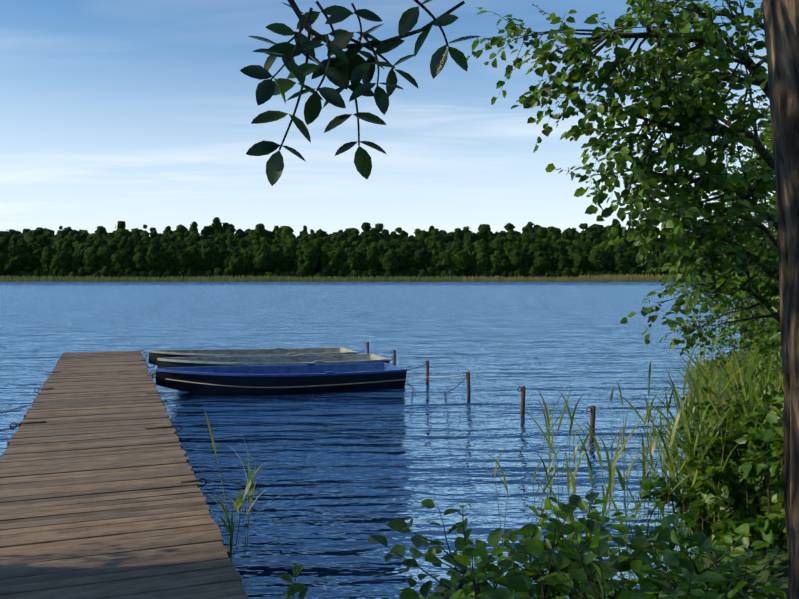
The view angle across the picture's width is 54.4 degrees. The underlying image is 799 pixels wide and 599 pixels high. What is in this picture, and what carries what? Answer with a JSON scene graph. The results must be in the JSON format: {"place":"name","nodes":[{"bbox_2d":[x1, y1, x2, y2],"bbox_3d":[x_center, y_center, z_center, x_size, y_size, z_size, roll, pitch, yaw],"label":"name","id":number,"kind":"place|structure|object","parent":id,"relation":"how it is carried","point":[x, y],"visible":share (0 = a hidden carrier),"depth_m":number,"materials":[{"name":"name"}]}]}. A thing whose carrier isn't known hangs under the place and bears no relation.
{"place":"outdoors","nodes":[
{"label":"outdoors","id":0,"kind":"place"},
{"bbox_2d":[240,0,480,185],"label":"leaves","id":1,"kind":"object","parent":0,"point":[353,65],"depth_m":1.35,"materials":[{"name":"green plant"}]},
{"bbox_2d":[0,282,769,598],"bbox_3d":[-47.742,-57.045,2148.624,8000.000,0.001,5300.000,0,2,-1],"label":"water","id":2,"kind":"structure","parent":0,"point":[347,473],"depth_m":11.61,"materials":[{"name":"blue liquid"}]},
{"bbox_2d":[0,351,248,598],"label":"jetty","id":3,"kind":"object","parent":2,"relation":"in","point":[149,527],"visible":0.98,"depth_m":5.31,"materials":[{"name":"brown wood"}]},
{"bbox_2d":[3,350,224,598],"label":"jetty fittings","id":4,"kind":"object","parent":3,"relation":"attached to","point":[196,480],"visible":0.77,"depth_m":8.07,"materials":[{"name":"grey metal"}]},
{"bbox_2d":[145,347,355,364],"bbox_3d":[-3.104,1.256,16.243,4.231,0.518,1.404,-1,2,-21],"label":"grey boat","id":5,"kind":"object","parent":2,"relation":"on","point":[154,355],"visible":0.42,"depth_m":16.52,"materials":[{"name":"painted wood"}]},
{"bbox_2d":[153,354,389,367],"bbox_3d":[-2.417,1.297,14.750,4.331,0.518,1.404,-1,2,-21],"label":"green boat","id":6,"kind":"object","parent":2,"relation":"on","point":[298,359],"visible":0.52,"depth_m":14.96,"materials":[{"name":"metal"}]},
{"bbox_2d":[150,362,406,394],"bbox_3d":[-2.019,1.342,13.105,4.162,0.518,1.404,-1,2,-21],"label":"blue boat","id":7,"kind":"object","parent":2,"relation":"on","point":[257,379],"visible":0.85,"depth_m":12.69,"materials":[{"name":"metal"}]},
{"bbox_2d":[364,342,595,440],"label":"mooring posts","id":8,"kind":"object","parent":2,"relation":"in","point":[592,411],"visible":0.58,"depth_m":10.55,"materials":[{"name":"brown wood"}]},
{"bbox_2d":[0,344,466,431],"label":"mooring lines","id":9,"kind":"object","parent":8,"relation":"attached to","point":[156,362],"visible":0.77,"depth_m":12.52,"materials":[{"name":"beige fabric"}]},
{"bbox_2d":[190,326,783,579],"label":"reeds","id":10,"kind":"object","parent":2,"relation":"in","point":[670,458],"visible":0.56,"depth_m":5.27,"materials":[{"name":"green plant"}]},
{"bbox_2d":[0,0,775,237],"label":"sky","id":11,"kind":"structure","parent":0,"point":[138,113],"materials":[{"name":"blue"}]},
{"bbox_2d":[9,280,787,598],"bbox_3d":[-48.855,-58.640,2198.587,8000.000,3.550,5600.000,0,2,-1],"label":"ground","id":12,"kind":"structure","parent":0,"point":[780,560],"depth_m":4.66,"materials":[{"name":"green plant"}]},
{"bbox_2d":[0,273,739,281],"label":"reed bed","id":13,"kind":"object","parent":12,"relation":"on","point":[612,278],"visible":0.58,"depth_m":388.65,"materials":[{"name":"green plant"}]},
{"bbox_2d":[279,489,787,598],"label":"undergrowth","id":14,"kind":"object","parent":12,"relation":"on","point":[517,579],"depth_m":2.78,"materials":[{"name":"green plant"}]},
{"bbox_2d":[466,0,779,355],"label":"tree","id":15,"kind":"object","parent":12,"relation":"on","point":[657,98],"depth_m":5.27,"materials":[{"name":"green plant"}]},
{"bbox_2d":[639,89,786,574],"bbox_3d":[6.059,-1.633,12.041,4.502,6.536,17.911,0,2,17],"label":"shore sapling","id":16,"kind":"object","parent":12,"relation":"on","point":[750,430],"depth_m":4.74,"materials":[{"name":"green plant"}]},
{"bbox_2d":[762,0,798,598],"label":"trunk","id":17,"kind":"object","parent":12,"relation":"on","point":[781,23],"visible":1,"depth_m":2.20,"materials":[{"name":"brown wood"}]},
{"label":"forest trunks","id":18,"kind":"object","parent":12,"relation":"on","visible":0},
{"bbox_2d":[0,217,776,279],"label":"distant trees","id":19,"kind":"object","parent":18,"relation":"attached to","point":[216,247],"visible":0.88,"depth_m":401.65,"materials":[{"name":"green plant"}]},
{"bbox_2d":[687,389,726,403],"bbox_3d":[4.530,1.423,11.045,0.213,0.290,0.902,-1,2,-35],"label":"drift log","id":20,"kind":"object","parent":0,"point":[702,396],"visible":0.04,"depth_m":11.17,"materials":[{"name":"brown wood"}]}
]}

